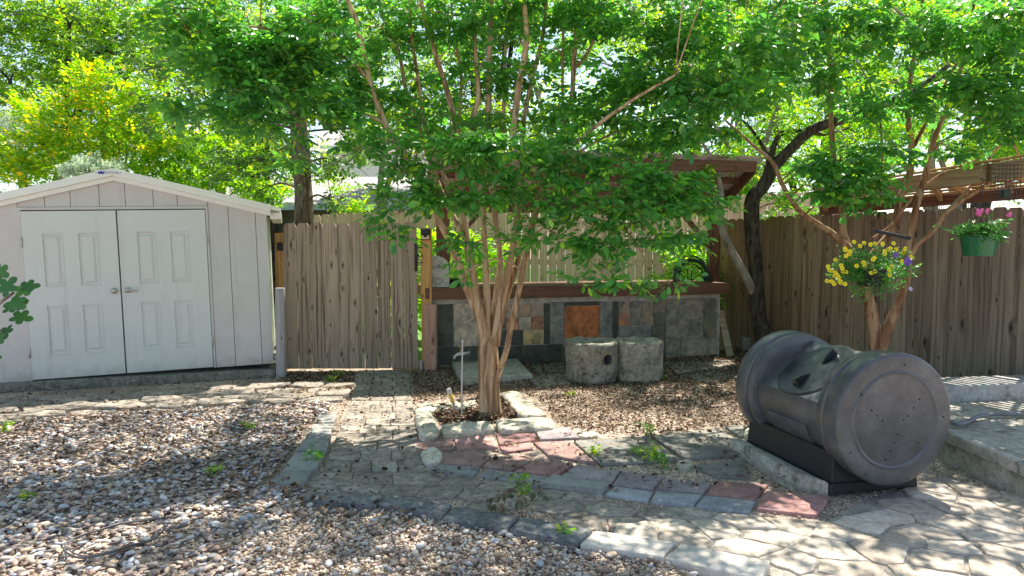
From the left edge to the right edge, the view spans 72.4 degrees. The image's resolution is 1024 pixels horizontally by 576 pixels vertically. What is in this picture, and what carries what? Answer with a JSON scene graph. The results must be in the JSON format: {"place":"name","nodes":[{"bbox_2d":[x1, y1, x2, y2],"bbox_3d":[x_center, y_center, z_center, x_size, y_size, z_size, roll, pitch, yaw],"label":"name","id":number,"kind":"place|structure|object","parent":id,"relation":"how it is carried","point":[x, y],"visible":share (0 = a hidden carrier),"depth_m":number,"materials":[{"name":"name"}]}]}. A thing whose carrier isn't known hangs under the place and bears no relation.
{"place":"outdoors","nodes":[
{"label":"outdoors","id":0,"kind":"place"},
{"bbox_2d":[0,247,999,575],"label":"ground","id":1,"kind":"structure","parent":0,"point":[936,467],"depth_m":4.91,"materials":[{"name":"gravel"}]},
{"bbox_2d":[0,264,40,358],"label":"fig tree","id":2,"kind":"object","parent":1,"relation":"on","point":[17,302],"visible":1,"depth_m":4.51,"materials":[{"name":"green plant"}]},
{"bbox_2d":[0,340,275,393],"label":"shed slab","id":3,"kind":"structure","parent":1,"relation":"on","point":[243,372],"depth_m":7.78,"materials":[{"name":"concrete"}]},
{"bbox_2d":[0,168,281,382],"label":"storage shed","id":4,"kind":"structure","parent":3,"relation":"on","point":[129,272],"depth_m":7.69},
{"bbox_2d":[20,210,125,379],"bbox_3d":[-4.712,0.070,7.515,0.902,1.788,0.112,-3,5,-18],"label":"door","id":5,"kind":"structure","parent":4,"relation":"in","point":[76,329],"depth_m":7.53,"materials":[{"name":"white paint"}]},
{"bbox_2d":[117,210,213,372],"bbox_3d":[-3.845,0.030,7.799,0.897,1.788,0.099,-3,5,-18],"label":"door","id":6,"kind":"structure","parent":4,"relation":"in","point":[164,256],"depth_m":7.80,"materials":[{"name":"white paint"}]},
{"bbox_2d":[0,380,358,426],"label":"stepping stone path","id":7,"kind":"structure","parent":1,"relation":"on","point":[146,402],"depth_m":6.92,"materials":[{"name":"stone"}]},
{"bbox_2d":[0,399,439,575],"bbox_3d":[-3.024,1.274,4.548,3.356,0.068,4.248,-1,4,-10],"label":"river pebbles","id":8,"kind":"object","parent":1,"relation":"on","point":[12,556],"visible":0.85,"depth_m":4.41,"materials":[{"name":"gravel"}]},
{"bbox_2d":[63,516,172,558],"bbox_3d":[-2.056,1.304,3.702,0.371,0.030,0.561,3,5,35],"label":"drip tubing","id":9,"kind":"object","parent":8,"relation":"on","point":[68,542],"visible":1,"depth_m":3.61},
{"bbox_2d":[96,0,447,326],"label":"oak tree","id":10,"kind":"object","parent":1,"relation":"on","point":[304,207],"visible":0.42,"depth_m":9.97,"materials":[{"name":"green plant"}]},
{"bbox_2d":[275,288,286,378],"bbox_3d":[-2.671,0.548,8.086,0.103,1.101,0.060,0,4,0],"label":"stub post","id":11,"kind":"object","parent":1,"relation":"on","point":[280,319],"visible":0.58,"depth_m":8.06,"materials":[{"name":"wood"}]},
{"bbox_2d":[275,233,288,370],"bbox_3d":[-2.821,0.196,8.579,0.109,1.734,0.090,0,4,0],"label":"gate post","id":12,"kind":"object","parent":1,"relation":"on","point":[279,262],"visible":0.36,"depth_m":8.50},
{"bbox_2d":[277,222,422,368],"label":"wooden gate","id":13,"kind":"structure","parent":12,"relation":"attached to","point":[330,297],"depth_m":8.51,"materials":[{"name":"brown wood"}]},
{"bbox_2d":[269,469,313,491],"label":"edging slab","id":14,"kind":"structure","parent":1,"relation":"on","point":[304,476],"depth_m":4.56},
{"bbox_2d":[282,452,324,473],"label":"edging slab","id":15,"kind":"structure","parent":1,"relation":"on","point":[296,461],"depth_m":4.91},
{"bbox_2d":[295,434,330,455],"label":"edging slab","id":16,"kind":"structure","parent":1,"relation":"on","point":[321,442],"depth_m":5.34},
{"bbox_2d":[278,369,355,395],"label":"paving stones","id":17,"kind":"object","parent":1,"relation":"on","point":[309,376],"visible":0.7,"depth_m":7.99,"materials":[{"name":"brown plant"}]},
{"bbox_2d":[308,424,333,438],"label":"edging slab","id":18,"kind":"structure","parent":1,"relation":"on","point":[322,429],"depth_m":5.76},
{"bbox_2d":[303,492,382,511],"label":"kerb slab","id":19,"kind":"structure","parent":1,"relation":"on","point":[347,500],"depth_m":4.18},
{"bbox_2d":[319,370,427,486],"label":"path","id":20,"kind":"structure","parent":1,"relation":"on","point":[336,461],"depth_m":5.56,"materials":[{"name":"stone"}]},
{"bbox_2d":[0,368,816,493],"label":"leaf litter","id":21,"kind":"object","parent":1,"relation":"on","point":[402,447],"visible":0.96,"depth_m":5.35,"materials":[{"name":"plant"}]},
{"bbox_2d":[378,495,451,524],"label":"kerb slab","id":22,"kind":"structure","parent":1,"relation":"on","point":[431,509],"depth_m":4.08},
{"bbox_2d":[421,228,431,370],"bbox_3d":[-1.044,0.166,8.576,0.127,1.795,0.090,0,4,0],"label":"gate post","id":23,"kind":"object","parent":1,"relation":"on","point":[426,270],"visible":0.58,"depth_m":8.52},
{"bbox_2d":[414,409,438,441],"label":"limestone block","id":24,"kind":"structure","parent":1,"relation":"on","point":[426,425],"depth_m":5.79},
{"bbox_2d":[424,304,436,371],"bbox_3d":[-0.990,0.609,8.496,0.145,0.823,0.030,0,4,0],"label":"plank","id":25,"kind":"object","parent":1,"relation":"on","point":[430,348],"visible":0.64,"depth_m":8.48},
{"bbox_2d":[422,447,443,466],"bbox_3d":[-0.586,1.243,5.126,0.166,0.079,0.361,0,4,0],"label":"rock","id":26,"kind":"object","parent":1,"relation":"on","point":[432,456],"visible":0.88,"depth_m":5.04,"materials":[{"name":"stone"}]},
{"bbox_2d":[416,437,454,455],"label":"red flagstone","id":27,"kind":"object","parent":1,"relation":"on","point":[443,445],"visible":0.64,"depth_m":5.42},
{"bbox_2d":[414,400,477,414],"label":"limestone block","id":28,"kind":"structure","parent":1,"relation":"on","point":[435,406],"depth_m":6.52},
{"bbox_2d":[274,268,617,358],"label":"lawn","id":29,"kind":"structure","parent":1,"relation":"on","point":[419,343],"depth_m":11.48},
{"bbox_2d":[0,97,126,184],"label":"sage bush","id":30,"kind":"object","parent":29,"relation":"on","point":[73,167],"visible":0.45,"depth_m":10.05,"materials":[{"name":"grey plant"}]},
{"bbox_2d":[0,0,166,187],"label":"ash tree","id":31,"kind":"object","parent":29,"relation":"on","point":[31,34],"visible":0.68,"depth_m":13.59,"materials":[{"name":"green plant"}]},
{"bbox_2d":[0,53,207,192],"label":"golden shrub","id":32,"kind":"object","parent":29,"relation":"on","point":[87,93],"visible":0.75,"depth_m":10.77,"materials":[{"name":"yellow plant"}]},
{"bbox_2d":[0,0,209,182],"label":"tree","id":33,"kind":"object","parent":29,"relation":"on","point":[81,33],"visible":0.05,"depth_m":18.23,"materials":[{"name":"green plant"}]},
{"bbox_2d":[111,122,293,207],"bbox_3d":[-4.819,-0.888,11.115,2.734,3.575,1.522,0,4,0],"label":"green shrub","id":34,"kind":"object","parent":29,"relation":"on","point":[173,174],"visible":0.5,"depth_m":10.92,"materials":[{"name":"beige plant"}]},
{"bbox_2d":[132,0,315,202],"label":"hedge tree","id":35,"kind":"object","parent":29,"relation":"on","point":[278,110],"visible":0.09,"depth_m":13.46,"materials":[{"name":"green plant"}]},
{"bbox_2d":[136,0,424,301],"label":"tree","id":36,"kind":"object","parent":29,"relation":"on","point":[274,228],"visible":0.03,"depth_m":17.75,"materials":[{"name":"green plant"}]},
{"bbox_2d":[309,138,376,213],"bbox_3d":[-3.022,-0.888,11.983,1.513,3.440,0.940,0,4,0],"label":"yaupon shrub","id":37,"kind":"object","parent":29,"relation":"on","point":[359,208],"visible":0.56,"depth_m":11.86,"materials":[{"name":"green plant"}]},
{"bbox_2d":[214,129,509,299],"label":"neighbour house","id":38,"kind":"structure","parent":29,"relation":"on","point":[287,212],"depth_m":19.83,"materials":[{"name":"grey"}]},
{"bbox_2d":[320,34,508,211],"bbox_3d":[-2.258,-2.453,15.353,4.458,6.163,1.671,0,4,0],"label":"pear tree","id":39,"kind":"object","parent":29,"relation":"on","point":[494,105],"visible":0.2,"depth_m":15.18,"materials":[{"name":"green plant"}]},
{"bbox_2d":[326,0,581,163],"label":"tree","id":40,"kind":"object","parent":29,"relation":"on","point":[510,46],"visible":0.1,"depth_m":19.68,"materials":[{"name":"green plant"}]},
{"bbox_2d":[416,218,516,313],"bbox_3d":[-0.753,-0.051,10.271,1.656,2.005,1.312,-2,4,-29],"label":"lime shrub","id":41,"kind":"object","parent":29,"relation":"on","point":[492,262],"visible":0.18,"depth_m":10.03,"materials":[{"name":"green plant"}]},
{"bbox_2d":[469,0,738,151],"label":"elm tree","id":42,"kind":"object","parent":29,"relation":"on","point":[539,93],"visible":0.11,"depth_m":14.66,"materials":[{"name":"green plant"}]},
{"bbox_2d":[532,0,805,231],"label":"tree","id":43,"kind":"object","parent":29,"relation":"on","point":[606,54],"visible":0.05,"depth_m":18.50,"materials":[{"name":"green plant"}]},
{"bbox_2d":[658,0,837,183],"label":"hackberry tree","id":44,"kind":"object","parent":29,"relation":"on","point":[738,124],"visible":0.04,"depth_m":16.20,"materials":[{"name":"green plant"}]},
{"bbox_2d":[712,10,905,218],"bbox_3d":[5.941,-2.331,13.593,4.387,6.144,2.568,0,4,0],"label":"bay tree","id":45,"kind":"object","parent":29,"relation":"on","point":[749,185],"visible":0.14,"depth_m":13.64,"materials":[{"name":"green plant"}]},
{"bbox_2d":[689,0,941,189],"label":"tree","id":46,"kind":"object","parent":29,"relation":"on","point":[866,67],"visible":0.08,"depth_m":17.30,"materials":[{"name":"green plant"}]},
{"bbox_2d":[810,0,1023,240],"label":"pecan tree","id":47,"kind":"object","parent":29,"relation":"on","point":[897,129],"visible":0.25,"depth_m":12.17,"materials":[{"name":"green plant"}]},
{"bbox_2d":[839,0,1023,209],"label":"tree","id":48,"kind":"object","parent":29,"relation":"on","point":[905,13],"visible":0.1,"depth_m":16.44,"materials":[{"name":"green plant"}]},
{"bbox_2d":[430,464,479,477],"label":"edging slab","id":49,"kind":"structure","parent":1,"relation":"on","point":[465,471],"depth_m":4.81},
{"bbox_2d":[439,451,490,467],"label":"red flagstone","id":50,"kind":"object","parent":1,"relation":"on","point":[463,459],"visible":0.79,"depth_m":5.05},
{"bbox_2d":[236,503,697,575],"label":"creek gravel","id":51,"kind":"structure","parent":1,"relation":"on","point":[365,557],"depth_m":3.55,"materials":[{"name":"gravel"}]},
{"bbox_2d":[440,420,494,440],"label":"limestone block","id":52,"kind":"structure","parent":1,"relation":"on","point":[452,431],"depth_m":5.71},
{"bbox_2d":[432,395,516,423],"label":"ring mulch","id":53,"kind":"object","parent":1,"relation":"on","point":[446,416],"visible":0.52,"depth_m":6.29,"materials":[{"name":"brown plant"}]},
{"bbox_2d":[454,435,498,450],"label":"red flagstone","id":54,"kind":"object","parent":1,"relation":"on","point":[465,443],"visible":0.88,"depth_m":5.45,"materials":[{"name":"stone"}]},
{"bbox_2d":[443,506,518,536],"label":"kerb slab","id":55,"kind":"structure","parent":1,"relation":"on","point":[488,521],"depth_m":3.90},
{"bbox_2d":[452,359,531,386],"bbox_3d":[-0.235,1.008,8.292,0.851,0.115,1.236,-1,4,-11],"label":"concrete pad","id":56,"kind":"object","parent":1,"relation":"on","point":[516,370],"visible":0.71,"depth_m":8.08,"materials":[{"name":"concrete"}]},
{"bbox_2d":[482,456,531,471],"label":"red flagstone","id":57,"kind":"object","parent":1,"relation":"on","point":[519,461],"visible":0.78,"depth_m":4.97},
{"bbox_2d":[297,472,721,540],"bbox_3d":[-0.041,1.313,4.335,2.792,0.048,0.731,1,4,14],"label":"paved strip","id":58,"kind":"object","parent":1,"relation":"on","point":[569,506],"visible":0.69,"depth_m":4.29,"materials":[{"name":"stone"}]},
{"bbox_2d":[478,469,547,486],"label":"edging slab","id":59,"kind":"structure","parent":1,"relation":"on","point":[488,476],"depth_m":4.67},
{"bbox_2d":[500,442,532,453],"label":"red flagstone","id":60,"kind":"object","parent":1,"relation":"on","point":[523,447],"visible":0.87,"depth_m":5.31,"materials":[{"name":"stone"}]},
{"bbox_2d":[496,432,538,446],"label":"red flagstone","id":61,"kind":"object","parent":1,"relation":"on","point":[527,437],"visible":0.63,"depth_m":5.58,"materials":[{"name":"stone"}]},
{"bbox_2d":[119,0,917,418],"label":"crape myrtle","id":62,"kind":"object","parent":1,"relation":"on","point":[245,70],"visible":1,"depth_m":5.57,"materials":[{"name":"green plant"}]},
{"bbox_2d":[501,391,546,417],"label":"limestone block","id":63,"kind":"structure","parent":1,"relation":"on","point":[521,405],"depth_m":6.40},
{"bbox_2d":[496,417,555,434],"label":"limestone block","id":64,"kind":"structure","parent":1,"relation":"on","point":[517,425],"depth_m":5.82,"materials":[{"name":"stone"}]},
{"bbox_2d":[515,460,572,476],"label":"red flagstone","id":65,"kind":"object","parent":1,"relation":"on","point":[539,468],"visible":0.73,"depth_m":4.83,"materials":[{"name":"stone"}]},
{"bbox_2d":[530,373,570,389],"bbox_3d":[0.419,1.062,7.900,0.460,0.061,0.805,0,4,0],"label":"flat stone","id":66,"kind":"object","parent":1,"relation":"on","point":[561,381],"visible":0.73,"depth_m":7.85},
{"bbox_2d":[510,517,591,548],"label":"kerb slab","id":67,"kind":"structure","parent":1,"relation":"on","point":[541,531],"depth_m":3.72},
{"bbox_2d":[536,427,579,441],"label":"red flagstone","id":68,"kind":"object","parent":1,"relation":"on","point":[555,435],"visible":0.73,"depth_m":5.66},
{"bbox_2d":[533,441,595,465],"bbox_3d":[0.385,1.247,5.235,0.283,0.055,0.627,-1,4,-15],"label":"red flagstone","id":69,"kind":"object","parent":1,"relation":"on","point":[549,451],"visible":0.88,"depth_m":5.24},
{"bbox_2d":[417,280,729,367],"bbox_3d":[0.838,0.442,9.489,4.128,1.020,0.945,-1,4,-14],"label":"outdoor counter","id":70,"kind":"object","parent":1,"relation":"on","point":[551,318],"visible":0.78,"depth_m":9.11,"materials":[{"name":"concrete"}]},
{"bbox_2d":[420,256,448,286],"bbox_3d":[-0.985,-0.220,8.875,0.282,0.387,0.540,-1,4,-17],"label":"mailbox","id":71,"kind":"object","parent":70,"relation":"on","point":[438,274],"visible":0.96,"depth_m":8.64,"materials":[{"name":"paint"}]},
{"bbox_2d":[432,256,448,286],"bbox_3d":[-0.912,-0.204,8.637,0.280,0.387,0.039,-1,4,-17],"label":"front door","id":72,"kind":"structure","parent":71,"relation":"in","point":[438,280],"depth_m":8.64,"materials":[{"name":"paint"}]},
{"bbox_2d":[420,150,762,283],"bbox_3d":[1.033,-0.397,9.397,4.369,2.707,1.288,-1,4,-14],"label":"shelter","id":73,"kind":"object","parent":70,"relation":"on","point":[744,174],"visible":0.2,"depth_m":9.20,"materials":[{"name":"wood"}]},
{"bbox_2d":[673,255,710,281],"bbox_3d":[2.552,-0.090,9.979,0.553,0.757,0.191,0,4,0],"label":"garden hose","id":74,"kind":"object","parent":70,"relation":"hanging from","point":[700,261],"visible":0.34,"depth_m":9.94,"materials":[{"name":"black rubber"}]},
{"bbox_2d":[541,474,608,494],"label":"edging slab","id":75,"kind":"structure","parent":1,"relation":"on","point":[555,481],"depth_m":4.47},
{"bbox_2d":[293,192,863,298],"bbox_3d":[1.193,-0.373,11.476,9.543,2.475,0.158,0,4,0],"label":"back fence","id":76,"kind":"object","parent":1,"relation":"on","point":[541,263],"visible":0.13,"depth_m":11.37,"materials":[{"name":"brown wood"}]},
{"bbox_2d":[411,347,748,434],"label":"leaf mulch","id":77,"kind":"object","parent":1,"relation":"on","point":[639,387],"visible":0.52,"depth_m":7.14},
{"bbox_2d":[564,337,618,384],"bbox_3d":[0.908,0.820,7.965,0.623,0.475,0.580,0,4,0],"label":"concrete planter","id":78,"kind":"object","parent":1,"relation":"on","point":[589,360],"visible":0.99,"depth_m":7.73,"materials":[{"name":"concrete"}]},
{"bbox_2d":[563,466,619,488],"bbox_3d":[0.530,1.282,4.711,0.338,0.058,0.298,2,4,22],"label":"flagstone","id":79,"kind":"object","parent":1,"relation":"on","point":[594,474],"visible":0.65,"depth_m":4.71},
{"bbox_2d":[574,436,680,466],"bbox_3d":[0.859,1.245,5.287,0.640,0.053,0.615,-1,4,-11],"label":"slate flagstone","id":80,"kind":"object","parent":1,"relation":"on","point":[619,453],"visible":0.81,"depth_m":5.24,"materials":[{"name":"stone"}]},
{"bbox_2d":[581,530,675,565],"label":"pale kerb slab","id":81,"kind":"structure","parent":1,"relation":"on","point":[629,546],"depth_m":3.57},
{"bbox_2d":[605,487,652,503],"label":"bluestone slab","id":82,"kind":"structure","parent":1,"relation":"on","point":[636,495],"depth_m":4.36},
{"bbox_2d":[612,471,662,491],"bbox_3d":[0.828,1.289,4.601,0.279,0.058,0.296,1,4,21],"label":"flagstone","id":83,"kind":"object","parent":1,"relation":"on","point":[637,481],"visible":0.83,"depth_m":4.57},
{"bbox_2d":[614,336,664,383],"bbox_3d":[1.452,0.812,8.034,0.590,0.481,0.552,0,4,0],"label":"concrete planter","id":84,"kind":"object","parent":1,"relation":"on","point":[640,359],"visible":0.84,"depth_m":7.80,"materials":[{"name":"concrete"}]},
{"bbox_2d":[650,491,701,506],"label":"bluestone slab","id":85,"kind":"structure","parent":1,"relation":"on","point":[669,499],"depth_m":4.26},
{"bbox_2d":[656,478,711,495],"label":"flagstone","id":86,"kind":"object","parent":1,"relation":"on","point":[686,486],"visible":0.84,"depth_m":4.48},
{"bbox_2d":[648,237,726,307],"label":"elephant ear plants","id":87,"kind":"object","parent":1,"relation":"on","point":[697,253],"visible":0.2,"depth_m":10.63,"materials":[{"name":"green plant"}]},
{"bbox_2d":[653,429,740,460],"bbox_3d":[1.490,1.230,5.461,0.634,0.060,0.684,-1,4,-13],"label":"slate flagstone","id":88,"kind":"object","parent":1,"relation":"on","point":[702,451],"visible":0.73,"depth_m":5.39,"materials":[{"name":"stone"}]},
{"bbox_2d":[667,360,735,374],"bbox_3d":[2.346,0.996,8.868,1.305,0.059,0.598,-2,5,-31],"label":"flat stone","id":89,"kind":"object","parent":1,"relation":"on","point":[681,367],"visible":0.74,"depth_m":8.73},
{"bbox_2d":[683,369,737,383],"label":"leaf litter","id":90,"kind":"object","parent":1,"relation":"on","point":[700,377],"visible":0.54,"depth_m":8.10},
{"bbox_2d":[664,543,769,575],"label":"pale kerb slab","id":91,"kind":"structure","parent":1,"relation":"on","point":[701,561],"depth_m":3.39,"materials":[{"name":"stone"}]},
{"bbox_2d":[694,459,747,479],"bbox_3d":[1.532,1.276,4.834,0.425,0.054,0.339,-1,4,-18],"label":"slate flagstone","id":92,"kind":"object","parent":1,"relation":"on","point":[713,470],"visible":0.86,"depth_m":4.82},
{"bbox_2d":[696,495,754,514],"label":"bluestone slab","id":93,"kind":"structure","parent":1,"relation":"on","point":[721,504],"depth_m":4.17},
{"bbox_2d":[720,310,733,357],"bbox_3d":[2.943,0.636,9.664,0.099,0.630,0.356,-1,4,-12],"label":"plank","id":94,"kind":"object","parent":1,"relation":"on","point":[726,338],"visible":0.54,"depth_m":9.64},
{"bbox_2d":[707,481,767,501],"bbox_3d":[1.435,1.304,4.455,0.363,0.050,0.311,1,4,19],"label":"red flagstone","id":95,"kind":"object","parent":1,"relation":"on","point":[733,490],"visible":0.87,"depth_m":4.43,"materials":[{"name":"stone"}]},
{"bbox_2d":[551,0,950,342],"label":"mesquite tree","id":96,"kind":"object","parent":1,"relation":"on","point":[752,276],"visible":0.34,"depth_m":9.21,"materials":[{"name":"green plant"}]},
{"bbox_2d":[739,455,803,491],"bbox_3d":[2.132,1.264,5.011,0.921,0.052,0.926,-1,4,-13],"label":"concrete pad","id":97,"kind":"object","parent":1,"relation":"on","point":[777,478],"visible":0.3,"depth_m":4.68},
{"bbox_2d":[736,330,949,493],"bbox_3d":[2.208,0.801,4.817,0.824,0.892,1.146,-1,4,-13],"label":"compost tumbler","id":98,"kind":"object","parent":97,"relation":"on","point":[837,419],"visible":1,"depth_m":4.33,"materials":[{"name":"black plastic"}]},
{"bbox_2d":[730,438,826,495],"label":"concrete sill","id":99,"kind":"structure","parent":1,"relation":"on","point":[807,481],"depth_m":4.70,"materials":[{"name":"concrete"}]},
{"bbox_2d":[756,491,828,518],"bbox_3d":[1.700,1.316,4.228,0.426,0.056,0.357,1,4,20],"label":"red flagstone","id":100,"kind":"object","parent":1,"relation":"on","point":[800,505],"visible":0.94,"depth_m":4.18,"materials":[{"name":"stone"}]},
{"bbox_2d":[612,476,1023,575],"bbox_3d":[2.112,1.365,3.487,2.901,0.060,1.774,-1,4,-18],"label":"stone patio","id":101,"kind":"structure","parent":1,"relation":"on","point":[828,548],"depth_m":3.75,"materials":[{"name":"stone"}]},
{"bbox_2d":[683,0,1023,350],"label":"crape myrtle","id":102,"kind":"object","parent":1,"relation":"on","point":[960,92],"visible":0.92,"depth_m":6.46,"materials":[{"name":"green plant"}]},
{"bbox_2d":[825,221,923,303],"bbox_3d":[3.343,-0.236,6.505,0.930,0.768,0.549,0,4,0],"label":"hanging basket","id":103,"kind":"object","parent":102,"relation":"hanging from","point":[864,274],"visible":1,"depth_m":6.44,"materials":[{"name":"green plastic"}]},
{"bbox_2d":[719,207,1023,376],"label":"side fence","id":104,"kind":"object","parent":1,"relation":"on","point":[960,315],"visible":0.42,"depth_m":8.01,"materials":[{"name":"brown wood"}]},
{"bbox_2d":[812,154,1023,214],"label":"timber canopy","id":105,"kind":"object","parent":104,"relation":"attached to","point":[957,181],"visible":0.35,"depth_m":7.08,"materials":[{"name":"wood"}]},
{"bbox_2d":[933,178,1013,255],"bbox_3d":[4.227,-0.644,6.356,0.441,0.704,0.599,-3,5,-33],"label":"hanging basket","id":106,"kind":"object","parent":105,"relation":"hanging from","point":[983,240],"visible":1,"depth_m":6.25,"materials":[{"name":"green plastic"}]},
{"bbox_2d":[990,151,1021,198],"bbox_3d":[4.270,-0.977,6.047,0.204,0.412,0.084,0,4,0],"label":"lattice","id":107,"kind":"object","parent":105,"relation":"hanging from","point":[1005,193],"visible":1,"depth_m":6.03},
{"bbox_2d":[938,400,1023,497],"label":"terrace","id":108,"kind":"structure","parent":1,"relation":"on","point":[1004,433],"depth_m":5.03,"materials":[{"name":"concrete"}]},
{"bbox_2d":[945,429,1023,475],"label":"kerb","id":109,"kind":"structure","parent":108,"relation":"on","point":[1006,460],"depth_m":4.61,"materials":[{"name":"concrete"}]},
{"bbox_2d":[950,411,1023,425],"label":"grey hose","id":110,"kind":"object","parent":108,"relation":"on","point":[971,419],"visible":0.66,"depth_m":5.49,"materials":[{"name":"rubber"}]},
{"bbox_2d":[941,375,1023,402],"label":"step","id":111,"kind":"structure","parent":1,"relation":"on","point":[984,388],"depth_m":6.20,"materials":[{"name":"concrete"}]},
{"bbox_2d":[0,0,1023,244],"label":"sky","id":112,"kind":"structure","parent":0,"point":[11,186],"materials":[{"name":"white"}]},
{"bbox_2d":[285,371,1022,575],"bbox_3d":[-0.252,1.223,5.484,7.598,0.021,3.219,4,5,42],"label":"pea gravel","id":113,"kind":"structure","parent":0,"point":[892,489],"depth_m":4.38,"materials":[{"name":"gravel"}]},
{"bbox_2d":[505,486,549,516],"bbox_3d":[0.065,1.241,4.034,0.305,0.185,0.158,4,5,43],"label":"weed","id":114,"kind":"object","parent":113,"relation":"on","point":[520,503],"visible":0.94,"depth_m":3.99,"materials":[{"name":"green plant"}]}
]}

